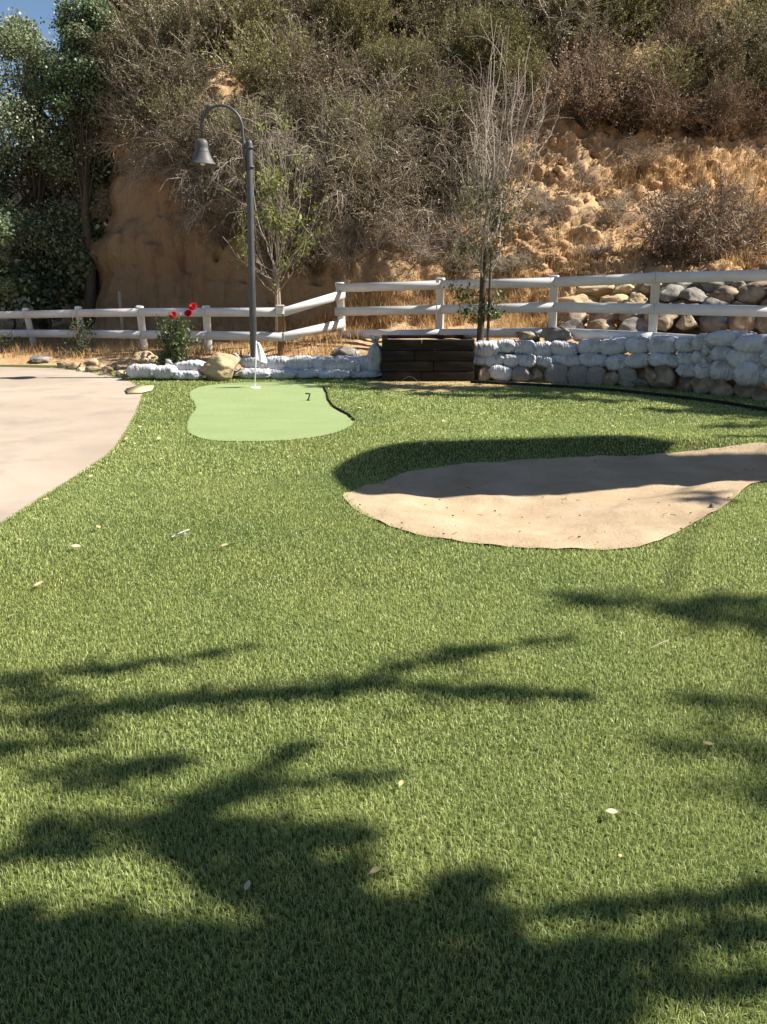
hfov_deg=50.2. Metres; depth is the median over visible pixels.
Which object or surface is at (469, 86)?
hanging brush
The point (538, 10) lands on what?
dry bush
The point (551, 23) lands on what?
scrub bush
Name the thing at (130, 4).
bare bush
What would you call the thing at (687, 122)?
dry bush
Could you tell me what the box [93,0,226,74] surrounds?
broom bush
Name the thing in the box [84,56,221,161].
hanging brush
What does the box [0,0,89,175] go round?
sky
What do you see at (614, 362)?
sandbag
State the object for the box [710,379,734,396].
rock
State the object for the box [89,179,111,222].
scrub bush
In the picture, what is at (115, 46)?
scrub bush
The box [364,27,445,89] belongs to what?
broom bush
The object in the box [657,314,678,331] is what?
rock
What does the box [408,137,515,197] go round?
hanging brush
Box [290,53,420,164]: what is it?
hanging brush
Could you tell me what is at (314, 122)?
hanging brush
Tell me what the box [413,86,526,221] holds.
hanging brush
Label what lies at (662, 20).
bare bush
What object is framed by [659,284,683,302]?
rock
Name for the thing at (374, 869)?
fallen leaf
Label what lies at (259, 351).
golf pin
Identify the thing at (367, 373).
sandbag
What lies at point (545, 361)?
sandbag
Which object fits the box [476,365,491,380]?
rock
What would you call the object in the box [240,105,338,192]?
hanging brush
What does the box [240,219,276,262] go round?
hanging brush
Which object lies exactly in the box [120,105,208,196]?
hanging brush
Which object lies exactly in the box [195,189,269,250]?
hanging brush
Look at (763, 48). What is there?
scrub bush
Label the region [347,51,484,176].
hanging brush
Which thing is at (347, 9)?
broom bush
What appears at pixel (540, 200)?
dry bush
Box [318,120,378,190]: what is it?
broom bush
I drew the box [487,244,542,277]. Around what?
scrub bush
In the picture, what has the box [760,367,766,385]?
sandbag
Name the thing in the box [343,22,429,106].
broom bush
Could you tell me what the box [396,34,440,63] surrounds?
broom bush
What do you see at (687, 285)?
rock
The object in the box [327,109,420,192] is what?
scrub bush
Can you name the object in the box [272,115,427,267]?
hanging brush
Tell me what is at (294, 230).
hanging brush
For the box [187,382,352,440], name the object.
putting green
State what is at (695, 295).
rock
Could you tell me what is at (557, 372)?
sandbag
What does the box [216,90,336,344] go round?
young tree
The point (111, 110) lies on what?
scrub bush
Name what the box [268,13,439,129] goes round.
hanging brush
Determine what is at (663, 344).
sandbag
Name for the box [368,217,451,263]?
bare bush
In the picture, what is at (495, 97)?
hanging brush
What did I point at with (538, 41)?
broom bush
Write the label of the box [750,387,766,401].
rock
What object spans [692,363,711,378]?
sandbag
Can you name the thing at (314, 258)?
hanging brush
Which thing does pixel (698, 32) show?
dry bush
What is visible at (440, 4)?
broom bush
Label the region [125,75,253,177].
hanging brush
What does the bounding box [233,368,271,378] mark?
sandbag
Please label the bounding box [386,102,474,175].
hanging brush
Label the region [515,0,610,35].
broom bush
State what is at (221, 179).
hanging brush
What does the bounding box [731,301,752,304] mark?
rock
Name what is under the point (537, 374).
rock
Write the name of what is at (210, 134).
scrub bush
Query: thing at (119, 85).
scrub bush
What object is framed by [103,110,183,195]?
hanging brush
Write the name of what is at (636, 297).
rock
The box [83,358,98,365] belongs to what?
rock
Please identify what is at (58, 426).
driveway
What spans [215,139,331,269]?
hanging brush
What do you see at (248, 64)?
broom bush
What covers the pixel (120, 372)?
rock
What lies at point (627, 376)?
sandbag
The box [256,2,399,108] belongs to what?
hanging brush
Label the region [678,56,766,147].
dry bush
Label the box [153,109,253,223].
hanging brush
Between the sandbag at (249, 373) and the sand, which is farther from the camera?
the sandbag at (249, 373)
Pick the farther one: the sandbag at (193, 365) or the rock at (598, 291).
the rock at (598, 291)
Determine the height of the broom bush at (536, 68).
1.677 m
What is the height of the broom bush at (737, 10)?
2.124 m
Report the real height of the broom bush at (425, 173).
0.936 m
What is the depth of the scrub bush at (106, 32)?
18.91 m
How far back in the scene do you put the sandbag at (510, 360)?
12.38 m
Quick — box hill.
[0,0,766,390]
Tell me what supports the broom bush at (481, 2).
on the hill
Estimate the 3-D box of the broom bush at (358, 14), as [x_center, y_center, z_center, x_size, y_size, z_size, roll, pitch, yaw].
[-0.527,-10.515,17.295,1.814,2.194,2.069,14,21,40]
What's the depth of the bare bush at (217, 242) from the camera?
15.80 m
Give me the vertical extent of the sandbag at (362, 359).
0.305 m
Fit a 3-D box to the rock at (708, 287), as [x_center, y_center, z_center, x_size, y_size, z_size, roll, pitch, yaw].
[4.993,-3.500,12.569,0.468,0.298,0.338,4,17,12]
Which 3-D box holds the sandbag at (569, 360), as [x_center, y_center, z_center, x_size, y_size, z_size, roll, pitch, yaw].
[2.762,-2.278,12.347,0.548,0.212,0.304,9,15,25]
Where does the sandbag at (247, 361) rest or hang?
on the sandbag at (249, 373)
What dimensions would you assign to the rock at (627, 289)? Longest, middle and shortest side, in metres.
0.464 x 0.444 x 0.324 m
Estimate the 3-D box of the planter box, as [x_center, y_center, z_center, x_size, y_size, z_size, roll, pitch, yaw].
[0.671,-2.393,12.859,1.390,0.688,1.052,0,16,0]
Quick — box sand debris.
[349,457,753,542]
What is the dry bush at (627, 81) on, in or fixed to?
on the hill
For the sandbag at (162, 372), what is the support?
on the lawn at (602, 931)
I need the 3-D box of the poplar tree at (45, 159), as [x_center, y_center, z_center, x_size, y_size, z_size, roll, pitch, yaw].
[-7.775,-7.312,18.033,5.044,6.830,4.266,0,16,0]
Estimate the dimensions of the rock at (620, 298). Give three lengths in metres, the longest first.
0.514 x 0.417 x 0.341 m
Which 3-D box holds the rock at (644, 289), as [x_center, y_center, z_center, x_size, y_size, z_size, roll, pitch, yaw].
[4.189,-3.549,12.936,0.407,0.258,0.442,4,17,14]
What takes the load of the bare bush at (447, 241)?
on the hill
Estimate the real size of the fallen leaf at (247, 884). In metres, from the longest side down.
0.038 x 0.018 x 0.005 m
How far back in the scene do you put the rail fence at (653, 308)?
12.43 m
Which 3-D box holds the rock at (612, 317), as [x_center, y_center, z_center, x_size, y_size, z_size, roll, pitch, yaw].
[3.488,-3.130,12.956,0.397,0.391,0.553,-14,22,-40]
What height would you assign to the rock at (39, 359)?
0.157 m
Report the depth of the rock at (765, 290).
11.95 m
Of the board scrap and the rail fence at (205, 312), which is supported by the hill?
the rail fence at (205, 312)
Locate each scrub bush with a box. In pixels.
[43,34,125,120]
[54,5,149,102]
[63,12,131,52]
[71,5,207,90]
[86,12,147,64]
[86,79,151,135]
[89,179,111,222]
[95,43,165,114]
[96,0,121,19]
[105,20,236,104]
[113,0,158,22]
[113,0,251,67]
[134,4,171,35]
[142,0,276,46]
[160,146,208,192]
[191,111,272,160]
[224,132,304,208]
[254,69,331,139]
[264,0,370,36]
[289,17,368,60]
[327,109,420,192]
[336,48,381,92]
[379,100,421,134]
[380,163,433,200]
[385,0,478,41]
[416,0,515,39]
[423,27,464,66]
[423,235,480,279]
[442,116,537,191]
[471,98,524,145]
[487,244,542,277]
[489,0,603,59]
[530,0,653,72]
[642,1,766,96]
[688,70,726,104]
[701,4,766,68]
[737,31,766,101]
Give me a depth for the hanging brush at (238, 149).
15.00 m
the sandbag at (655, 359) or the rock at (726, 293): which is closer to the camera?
the sandbag at (655, 359)
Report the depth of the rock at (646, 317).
12.46 m
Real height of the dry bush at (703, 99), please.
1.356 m
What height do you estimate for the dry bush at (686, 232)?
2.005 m
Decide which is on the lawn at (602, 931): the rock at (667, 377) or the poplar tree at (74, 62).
the rock at (667, 377)
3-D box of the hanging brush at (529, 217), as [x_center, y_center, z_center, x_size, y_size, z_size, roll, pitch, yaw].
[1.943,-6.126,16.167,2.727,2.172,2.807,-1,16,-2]
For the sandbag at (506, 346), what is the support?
on the sandbag at (510, 360)
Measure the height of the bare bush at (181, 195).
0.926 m
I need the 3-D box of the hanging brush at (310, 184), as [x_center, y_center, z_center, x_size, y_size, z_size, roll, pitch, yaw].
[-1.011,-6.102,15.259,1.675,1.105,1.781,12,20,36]
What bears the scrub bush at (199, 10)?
on the hill
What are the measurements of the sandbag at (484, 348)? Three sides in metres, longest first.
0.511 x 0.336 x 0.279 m
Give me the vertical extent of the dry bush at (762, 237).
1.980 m
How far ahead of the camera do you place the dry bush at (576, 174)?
16.51 m
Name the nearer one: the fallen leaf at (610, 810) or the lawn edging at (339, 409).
the fallen leaf at (610, 810)
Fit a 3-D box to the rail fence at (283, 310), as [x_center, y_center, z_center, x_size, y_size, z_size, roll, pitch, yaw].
[-1.279,-3.197,14.183,0.239,1.246,1.552,14,21,40]
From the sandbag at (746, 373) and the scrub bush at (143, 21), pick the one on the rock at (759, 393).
the sandbag at (746, 373)
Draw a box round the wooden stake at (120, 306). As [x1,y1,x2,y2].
[117,291,124,343]
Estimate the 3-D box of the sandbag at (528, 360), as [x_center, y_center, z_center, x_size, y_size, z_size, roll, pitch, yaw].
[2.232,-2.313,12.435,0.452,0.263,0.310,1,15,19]
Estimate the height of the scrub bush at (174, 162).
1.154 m
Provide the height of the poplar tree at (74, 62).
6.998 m
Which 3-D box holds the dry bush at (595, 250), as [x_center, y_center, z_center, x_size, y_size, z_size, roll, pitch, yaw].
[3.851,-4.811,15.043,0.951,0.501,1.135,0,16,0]
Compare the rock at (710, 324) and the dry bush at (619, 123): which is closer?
the rock at (710, 324)
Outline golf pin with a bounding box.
[249,341,267,387]
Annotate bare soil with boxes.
[367,379,555,391]
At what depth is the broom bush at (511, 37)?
17.14 m
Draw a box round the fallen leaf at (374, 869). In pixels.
[367,866,380,873]
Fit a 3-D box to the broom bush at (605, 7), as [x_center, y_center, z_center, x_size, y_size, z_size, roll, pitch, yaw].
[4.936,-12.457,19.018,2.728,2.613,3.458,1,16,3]
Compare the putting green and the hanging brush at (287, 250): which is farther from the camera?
the hanging brush at (287, 250)
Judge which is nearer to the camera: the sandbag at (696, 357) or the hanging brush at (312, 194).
the sandbag at (696, 357)
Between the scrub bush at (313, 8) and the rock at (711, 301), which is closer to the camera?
the rock at (711, 301)
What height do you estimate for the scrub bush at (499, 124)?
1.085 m
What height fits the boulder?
0.443 m
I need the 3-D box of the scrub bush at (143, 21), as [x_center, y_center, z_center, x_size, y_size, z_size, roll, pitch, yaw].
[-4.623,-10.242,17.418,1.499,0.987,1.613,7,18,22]
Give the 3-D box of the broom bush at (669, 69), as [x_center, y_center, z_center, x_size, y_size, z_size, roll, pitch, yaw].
[5.448,-9.472,17.825,3.035,1.617,2.394,0,16,0]
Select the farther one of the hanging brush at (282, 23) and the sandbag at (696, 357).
the hanging brush at (282, 23)
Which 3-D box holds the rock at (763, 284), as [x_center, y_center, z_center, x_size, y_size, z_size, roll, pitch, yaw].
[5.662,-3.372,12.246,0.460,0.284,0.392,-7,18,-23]
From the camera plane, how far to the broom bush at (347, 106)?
15.18 m
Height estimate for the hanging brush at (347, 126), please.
2.697 m
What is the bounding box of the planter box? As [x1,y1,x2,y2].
[382,335,474,380]
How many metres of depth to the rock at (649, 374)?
11.63 m
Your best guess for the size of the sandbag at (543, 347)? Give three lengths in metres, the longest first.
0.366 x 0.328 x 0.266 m
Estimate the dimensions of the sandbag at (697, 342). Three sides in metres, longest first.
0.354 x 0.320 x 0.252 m
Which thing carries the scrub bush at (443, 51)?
on the hill
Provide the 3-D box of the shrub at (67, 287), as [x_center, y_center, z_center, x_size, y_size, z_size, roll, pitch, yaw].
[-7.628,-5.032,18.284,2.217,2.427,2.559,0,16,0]
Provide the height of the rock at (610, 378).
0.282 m
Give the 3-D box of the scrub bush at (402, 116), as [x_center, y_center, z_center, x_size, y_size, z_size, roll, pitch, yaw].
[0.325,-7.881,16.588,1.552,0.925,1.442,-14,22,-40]
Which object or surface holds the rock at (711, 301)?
on the rock at (710, 324)
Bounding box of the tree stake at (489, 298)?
[486,253,492,340]
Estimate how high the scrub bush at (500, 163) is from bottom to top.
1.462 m
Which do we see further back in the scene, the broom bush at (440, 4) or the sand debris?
the broom bush at (440, 4)
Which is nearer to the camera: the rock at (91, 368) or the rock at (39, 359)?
the rock at (91, 368)
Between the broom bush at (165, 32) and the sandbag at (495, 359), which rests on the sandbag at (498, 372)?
the sandbag at (495, 359)
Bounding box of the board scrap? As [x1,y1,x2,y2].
[126,385,153,393]
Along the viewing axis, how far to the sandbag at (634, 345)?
11.76 m
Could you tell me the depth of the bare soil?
11.99 m
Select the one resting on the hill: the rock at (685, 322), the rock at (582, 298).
the rock at (685, 322)
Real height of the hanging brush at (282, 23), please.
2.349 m
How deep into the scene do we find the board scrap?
11.43 m
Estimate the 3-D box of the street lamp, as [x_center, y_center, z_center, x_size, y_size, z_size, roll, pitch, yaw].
[-2.394,-3.993,12.460,0.960,4.033,0.407,0,16,0]
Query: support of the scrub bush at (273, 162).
on the hill
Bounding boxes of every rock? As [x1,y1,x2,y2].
[30,355,51,362]
[57,362,68,368]
[68,362,78,369]
[76,367,84,370]
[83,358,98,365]
[85,366,100,371]
[100,366,113,374]
[114,364,126,369]
[114,370,126,375]
[132,351,157,363]
[331,346,360,357]
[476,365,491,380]
[516,331,539,342]
[529,368,543,380]
[541,327,573,341]
[557,294,598,314]
[557,318,584,328]
[561,313,587,325]
[576,285,614,297]
[586,319,617,329]
[588,301,619,322]
[599,293,628,302]
[603,370,618,385]
[612,284,635,295]
[618,317,647,331]
[619,302,643,321]
[625,292,648,302]
[632,377,650,387]
[636,283,661,294]
[643,365,655,385]
[644,302,663,321]
[650,364,679,389]
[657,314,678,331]
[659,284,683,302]
[660,282,693,288]
[667,300,697,318]
[675,315,698,330]
[678,376,692,391]
[679,287,707,303]
[690,376,713,394]
[693,282,724,293]
[698,297,729,316]
[699,316,729,332]
[707,285,738,304]
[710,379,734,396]
[725,281,745,288]
[728,316,755,330]
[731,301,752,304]
[734,384,754,398]
[735,283,765,304]
[748,281,766,287]
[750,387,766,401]
[754,317,766,333]
[760,299,766,305]
[762,287,766,300]
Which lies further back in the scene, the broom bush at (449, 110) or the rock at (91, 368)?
the broom bush at (449, 110)
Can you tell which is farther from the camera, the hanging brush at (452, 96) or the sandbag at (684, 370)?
the hanging brush at (452, 96)
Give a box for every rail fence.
[0,305,282,352]
[275,291,344,355]
[335,269,766,353]
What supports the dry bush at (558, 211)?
on the hill
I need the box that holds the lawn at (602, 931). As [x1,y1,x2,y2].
[0,365,766,1023]
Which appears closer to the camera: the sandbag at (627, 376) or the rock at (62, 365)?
the sandbag at (627, 376)
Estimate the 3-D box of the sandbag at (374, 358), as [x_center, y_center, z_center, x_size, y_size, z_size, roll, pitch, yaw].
[-0.134,-2.412,12.838,0.296,0.665,0.324,8,16,-2]
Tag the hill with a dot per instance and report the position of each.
(132, 250)
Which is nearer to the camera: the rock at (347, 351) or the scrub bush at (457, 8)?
the rock at (347, 351)
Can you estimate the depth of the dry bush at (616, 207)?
15.83 m
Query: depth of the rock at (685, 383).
11.38 m
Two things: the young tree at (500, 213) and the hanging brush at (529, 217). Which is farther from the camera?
the hanging brush at (529, 217)
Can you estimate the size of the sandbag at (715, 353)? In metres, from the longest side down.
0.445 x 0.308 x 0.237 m
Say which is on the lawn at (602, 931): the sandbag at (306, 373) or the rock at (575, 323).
the sandbag at (306, 373)
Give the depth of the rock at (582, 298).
13.27 m
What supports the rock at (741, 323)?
on the hill
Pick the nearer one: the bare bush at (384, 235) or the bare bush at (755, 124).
the bare bush at (384, 235)
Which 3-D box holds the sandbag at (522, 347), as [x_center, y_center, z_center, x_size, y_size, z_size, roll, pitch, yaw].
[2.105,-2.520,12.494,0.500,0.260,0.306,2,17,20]
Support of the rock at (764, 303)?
on the rock at (761, 324)
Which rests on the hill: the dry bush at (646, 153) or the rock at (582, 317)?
the dry bush at (646, 153)
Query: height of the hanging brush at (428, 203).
3.044 m
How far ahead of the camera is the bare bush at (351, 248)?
14.95 m
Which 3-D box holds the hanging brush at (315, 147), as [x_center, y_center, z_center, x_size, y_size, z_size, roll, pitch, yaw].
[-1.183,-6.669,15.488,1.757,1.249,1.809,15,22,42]
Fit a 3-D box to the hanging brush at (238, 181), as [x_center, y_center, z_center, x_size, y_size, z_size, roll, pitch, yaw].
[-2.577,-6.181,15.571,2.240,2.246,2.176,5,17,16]
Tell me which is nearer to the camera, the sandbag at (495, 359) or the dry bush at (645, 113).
the sandbag at (495, 359)
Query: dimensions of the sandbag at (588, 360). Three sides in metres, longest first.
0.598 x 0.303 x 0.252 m
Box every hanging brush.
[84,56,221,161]
[86,89,156,169]
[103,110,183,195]
[111,59,238,180]
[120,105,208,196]
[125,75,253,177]
[152,161,238,262]
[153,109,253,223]
[169,126,264,217]
[186,86,333,198]
[186,122,282,240]
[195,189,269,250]
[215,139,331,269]
[222,0,333,55]
[228,170,347,263]
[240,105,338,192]
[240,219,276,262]
[242,226,318,283]
[250,31,356,136]
[254,143,362,244]
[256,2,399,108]
[265,62,405,211]
[265,210,335,272]
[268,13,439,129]
[271,82,353,144]
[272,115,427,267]
[275,158,370,205]
[276,125,351,169]
[282,218,345,287]
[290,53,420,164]
[294,105,457,248]
[321,145,446,255]
[326,80,451,168]
[339,87,486,234]
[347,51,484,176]
[352,25,544,171]
[378,118,503,256]
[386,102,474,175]
[387,42,516,214]
[408,100,565,181]
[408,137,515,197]
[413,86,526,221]
[425,62,520,135]
[428,139,553,241]
[450,57,535,142]
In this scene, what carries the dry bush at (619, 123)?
on the hill
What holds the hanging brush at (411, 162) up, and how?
on the hill
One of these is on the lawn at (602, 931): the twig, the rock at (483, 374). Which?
the twig
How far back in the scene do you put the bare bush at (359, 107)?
16.06 m
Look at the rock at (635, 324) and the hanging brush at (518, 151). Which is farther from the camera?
the hanging brush at (518, 151)
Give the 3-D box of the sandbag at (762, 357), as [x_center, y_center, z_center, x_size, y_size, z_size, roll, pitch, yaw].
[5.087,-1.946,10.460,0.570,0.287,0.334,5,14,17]
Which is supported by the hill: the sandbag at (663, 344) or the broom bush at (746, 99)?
the broom bush at (746, 99)
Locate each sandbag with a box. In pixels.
[123,364,156,378]
[154,365,178,379]
[165,358,205,370]
[173,370,203,379]
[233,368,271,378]
[234,353,267,368]
[265,356,288,368]
[270,368,297,379]
[286,355,312,369]
[294,367,324,378]
[312,356,345,369]
[318,364,360,378]
[334,355,360,369]
[349,370,381,377]
[358,355,367,369]
[367,335,381,377]
[474,340,499,357]
[474,355,484,366]
[485,353,504,366]
[488,364,512,380]
[497,339,515,353]
[503,353,518,367]
[510,365,531,381]
[514,340,536,354]
[519,353,544,368]
[533,341,551,355]
[536,354,554,367]
[543,362,567,383]
[550,340,578,355]
[553,355,580,366]
[566,364,588,384]
[576,353,607,367]
[577,336,611,353]
[586,364,605,384]
[596,337,626,355]
[604,354,627,370]
[617,367,637,386]
[622,353,650,368]
[623,336,649,353]
[639,335,677,353]
[646,352,678,368]
[674,335,694,352]
[675,352,692,364]
[675,363,694,377]
[690,350,712,363]
[691,333,714,350]
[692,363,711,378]
[701,358,733,381]
[702,344,733,360]
[704,330,757,347]
[724,348,760,367]
[731,334,766,352]
[731,360,764,386]
[758,350,766,367]
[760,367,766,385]
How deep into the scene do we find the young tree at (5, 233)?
16.90 m
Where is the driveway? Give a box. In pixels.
[0,367,141,522]
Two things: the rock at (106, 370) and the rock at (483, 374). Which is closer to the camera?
the rock at (483, 374)
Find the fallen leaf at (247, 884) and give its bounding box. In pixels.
[244,880,250,891]
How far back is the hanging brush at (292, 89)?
15.79 m
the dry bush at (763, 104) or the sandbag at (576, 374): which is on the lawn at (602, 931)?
the sandbag at (576, 374)
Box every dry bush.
[494,0,584,40]
[498,0,534,17]
[523,176,557,215]
[530,28,689,135]
[534,184,589,222]
[547,23,657,86]
[557,155,614,189]
[570,59,719,141]
[571,237,619,259]
[584,185,650,230]
[597,57,688,136]
[601,131,679,171]
[604,66,642,95]
[615,161,766,270]
[638,86,713,141]
[649,0,756,87]
[654,88,751,132]
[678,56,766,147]
[697,70,766,132]
[710,154,766,252]
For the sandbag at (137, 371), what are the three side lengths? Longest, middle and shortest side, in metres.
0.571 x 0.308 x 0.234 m
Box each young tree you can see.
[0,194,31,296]
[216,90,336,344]
[440,13,562,340]
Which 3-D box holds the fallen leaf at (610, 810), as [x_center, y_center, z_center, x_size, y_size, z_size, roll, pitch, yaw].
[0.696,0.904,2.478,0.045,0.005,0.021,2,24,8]
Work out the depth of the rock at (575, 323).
12.92 m
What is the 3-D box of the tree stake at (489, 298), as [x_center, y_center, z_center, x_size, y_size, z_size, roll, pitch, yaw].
[1.607,-3.119,12.476,0.064,1.585,0.044,0,16,0]
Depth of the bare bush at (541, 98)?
17.05 m
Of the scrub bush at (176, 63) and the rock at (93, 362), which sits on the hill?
the scrub bush at (176, 63)
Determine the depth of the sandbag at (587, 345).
12.08 m
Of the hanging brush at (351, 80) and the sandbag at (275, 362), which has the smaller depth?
the sandbag at (275, 362)
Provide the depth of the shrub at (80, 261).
17.93 m
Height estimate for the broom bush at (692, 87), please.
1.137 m
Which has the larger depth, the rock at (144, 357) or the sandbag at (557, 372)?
the rock at (144, 357)
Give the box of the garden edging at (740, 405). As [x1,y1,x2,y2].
[470,380,766,412]
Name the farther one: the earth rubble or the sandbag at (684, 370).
the earth rubble
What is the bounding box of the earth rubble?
[493,129,766,281]
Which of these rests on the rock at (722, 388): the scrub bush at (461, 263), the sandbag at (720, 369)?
the sandbag at (720, 369)
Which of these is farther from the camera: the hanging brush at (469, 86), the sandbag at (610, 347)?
the hanging brush at (469, 86)
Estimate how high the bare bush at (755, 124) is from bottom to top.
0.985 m
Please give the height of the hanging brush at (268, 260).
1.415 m
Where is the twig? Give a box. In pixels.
[171,528,193,538]
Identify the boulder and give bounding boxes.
[200,352,239,380]
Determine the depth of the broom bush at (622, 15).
18.50 m
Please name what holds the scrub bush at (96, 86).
on the hill
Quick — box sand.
[344,442,766,549]
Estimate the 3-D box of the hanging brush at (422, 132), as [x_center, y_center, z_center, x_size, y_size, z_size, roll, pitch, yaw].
[1.133,-7.598,16.535,3.168,3.212,3.262,-1,16,-3]
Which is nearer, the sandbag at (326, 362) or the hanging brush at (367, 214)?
the sandbag at (326, 362)
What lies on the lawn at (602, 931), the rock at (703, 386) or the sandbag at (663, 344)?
the rock at (703, 386)
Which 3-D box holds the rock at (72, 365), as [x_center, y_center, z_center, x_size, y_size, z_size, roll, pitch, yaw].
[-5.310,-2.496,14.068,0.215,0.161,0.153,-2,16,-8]
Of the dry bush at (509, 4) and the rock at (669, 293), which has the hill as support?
the dry bush at (509, 4)
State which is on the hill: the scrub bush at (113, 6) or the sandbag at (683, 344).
the scrub bush at (113, 6)
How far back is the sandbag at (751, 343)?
10.55 m
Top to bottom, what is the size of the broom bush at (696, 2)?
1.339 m
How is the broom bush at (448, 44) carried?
on the hill
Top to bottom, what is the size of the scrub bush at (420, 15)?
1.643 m
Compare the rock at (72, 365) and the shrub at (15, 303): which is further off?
the shrub at (15, 303)
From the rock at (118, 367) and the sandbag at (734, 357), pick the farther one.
the rock at (118, 367)
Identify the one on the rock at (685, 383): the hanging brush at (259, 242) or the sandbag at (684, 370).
the sandbag at (684, 370)
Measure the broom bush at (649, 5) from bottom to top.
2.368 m
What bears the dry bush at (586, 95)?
on the hill
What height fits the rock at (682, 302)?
0.279 m
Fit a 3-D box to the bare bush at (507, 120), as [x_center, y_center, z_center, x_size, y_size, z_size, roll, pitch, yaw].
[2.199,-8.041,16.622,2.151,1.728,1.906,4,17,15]
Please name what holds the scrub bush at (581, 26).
on the hill
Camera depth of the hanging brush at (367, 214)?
14.74 m
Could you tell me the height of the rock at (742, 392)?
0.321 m
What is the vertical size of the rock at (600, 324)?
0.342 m
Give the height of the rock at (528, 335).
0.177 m
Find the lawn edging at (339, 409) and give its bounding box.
[323,386,354,420]
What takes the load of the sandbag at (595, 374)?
on the lawn at (602, 931)
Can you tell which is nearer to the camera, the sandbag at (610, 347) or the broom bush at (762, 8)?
the sandbag at (610, 347)
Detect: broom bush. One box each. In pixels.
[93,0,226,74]
[134,70,223,139]
[188,0,291,58]
[193,88,269,157]
[197,1,329,109]
[294,82,400,153]
[302,0,407,61]
[303,0,384,27]
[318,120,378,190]
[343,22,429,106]
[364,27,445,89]
[373,0,433,37]
[392,70,483,161]
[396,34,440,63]
[399,157,447,199]
[413,0,519,78]
[414,167,472,215]
[423,0,478,17]
[438,0,537,92]
[456,0,507,17]
[464,23,562,116]
[500,12,553,66]
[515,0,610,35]
[562,24,707,105]
[576,0,652,54]
[582,0,631,22]
[599,0,681,47]
[658,0,725,23]
[661,63,714,104]
[682,0,766,64]
[700,56,764,97]
[703,69,759,133]
[707,36,766,105]
[750,0,766,28]
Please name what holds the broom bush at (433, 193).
on the hill
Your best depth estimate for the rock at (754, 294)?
11.99 m
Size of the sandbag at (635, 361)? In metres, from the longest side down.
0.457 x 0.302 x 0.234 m
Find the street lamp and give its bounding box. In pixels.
[189,104,256,357]
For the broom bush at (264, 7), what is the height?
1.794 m
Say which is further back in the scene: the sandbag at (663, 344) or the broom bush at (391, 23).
the broom bush at (391, 23)
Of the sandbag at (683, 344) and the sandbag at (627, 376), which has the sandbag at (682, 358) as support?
the sandbag at (683, 344)
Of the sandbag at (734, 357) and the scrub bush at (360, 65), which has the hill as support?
the scrub bush at (360, 65)
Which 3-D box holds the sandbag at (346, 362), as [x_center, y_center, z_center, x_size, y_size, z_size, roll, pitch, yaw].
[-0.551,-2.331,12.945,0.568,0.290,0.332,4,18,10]
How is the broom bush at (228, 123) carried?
on the hill
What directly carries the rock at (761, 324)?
on the hill
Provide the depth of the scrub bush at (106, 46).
16.80 m
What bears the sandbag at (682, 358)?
on the sandbag at (684, 370)
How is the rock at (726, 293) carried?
on the rock at (737, 303)
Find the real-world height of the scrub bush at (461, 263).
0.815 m
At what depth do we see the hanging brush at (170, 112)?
15.54 m
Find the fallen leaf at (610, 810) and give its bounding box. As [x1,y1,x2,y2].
[606,808,620,812]
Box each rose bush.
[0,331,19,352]
[64,311,96,355]
[148,303,201,364]
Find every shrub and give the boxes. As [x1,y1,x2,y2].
[0,235,84,329]
[0,252,55,337]
[44,206,108,299]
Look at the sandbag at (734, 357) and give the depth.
10.66 m
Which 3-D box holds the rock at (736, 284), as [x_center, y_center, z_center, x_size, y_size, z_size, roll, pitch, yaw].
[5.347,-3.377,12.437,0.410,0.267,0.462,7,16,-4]
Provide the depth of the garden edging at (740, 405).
11.19 m
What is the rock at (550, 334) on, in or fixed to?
on the sandbag at (561, 347)
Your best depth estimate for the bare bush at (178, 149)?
15.60 m
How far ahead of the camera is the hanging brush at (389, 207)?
15.02 m
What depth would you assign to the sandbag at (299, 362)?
12.84 m
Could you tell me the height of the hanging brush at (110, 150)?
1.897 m
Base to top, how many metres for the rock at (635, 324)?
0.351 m
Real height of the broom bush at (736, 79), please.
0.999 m
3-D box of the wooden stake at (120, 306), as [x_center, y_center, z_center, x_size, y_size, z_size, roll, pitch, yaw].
[-5.078,-3.641,15.918,0.065,1.254,0.065,-7,18,-22]
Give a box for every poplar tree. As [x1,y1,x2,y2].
[0,7,118,329]
[17,0,126,329]
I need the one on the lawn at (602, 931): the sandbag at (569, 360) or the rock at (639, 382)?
the rock at (639, 382)
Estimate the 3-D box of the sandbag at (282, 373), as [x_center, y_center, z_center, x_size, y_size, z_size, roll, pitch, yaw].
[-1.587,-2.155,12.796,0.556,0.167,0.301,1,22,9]
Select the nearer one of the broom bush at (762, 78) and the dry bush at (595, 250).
the dry bush at (595, 250)
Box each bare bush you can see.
[115,0,154,16]
[149,106,218,161]
[158,175,208,211]
[198,216,238,253]
[312,225,380,270]
[318,197,431,254]
[346,94,383,124]
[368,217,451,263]
[406,211,487,254]
[454,70,540,154]
[482,57,578,131]
[649,0,713,30]
[739,96,766,134]
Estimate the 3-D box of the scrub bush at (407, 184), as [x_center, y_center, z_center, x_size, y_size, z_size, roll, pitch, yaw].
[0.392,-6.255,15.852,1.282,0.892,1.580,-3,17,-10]
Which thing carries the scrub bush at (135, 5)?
on the hill
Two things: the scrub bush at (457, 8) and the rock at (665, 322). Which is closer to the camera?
the rock at (665, 322)
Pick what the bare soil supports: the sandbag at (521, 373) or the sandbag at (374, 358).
the sandbag at (521, 373)

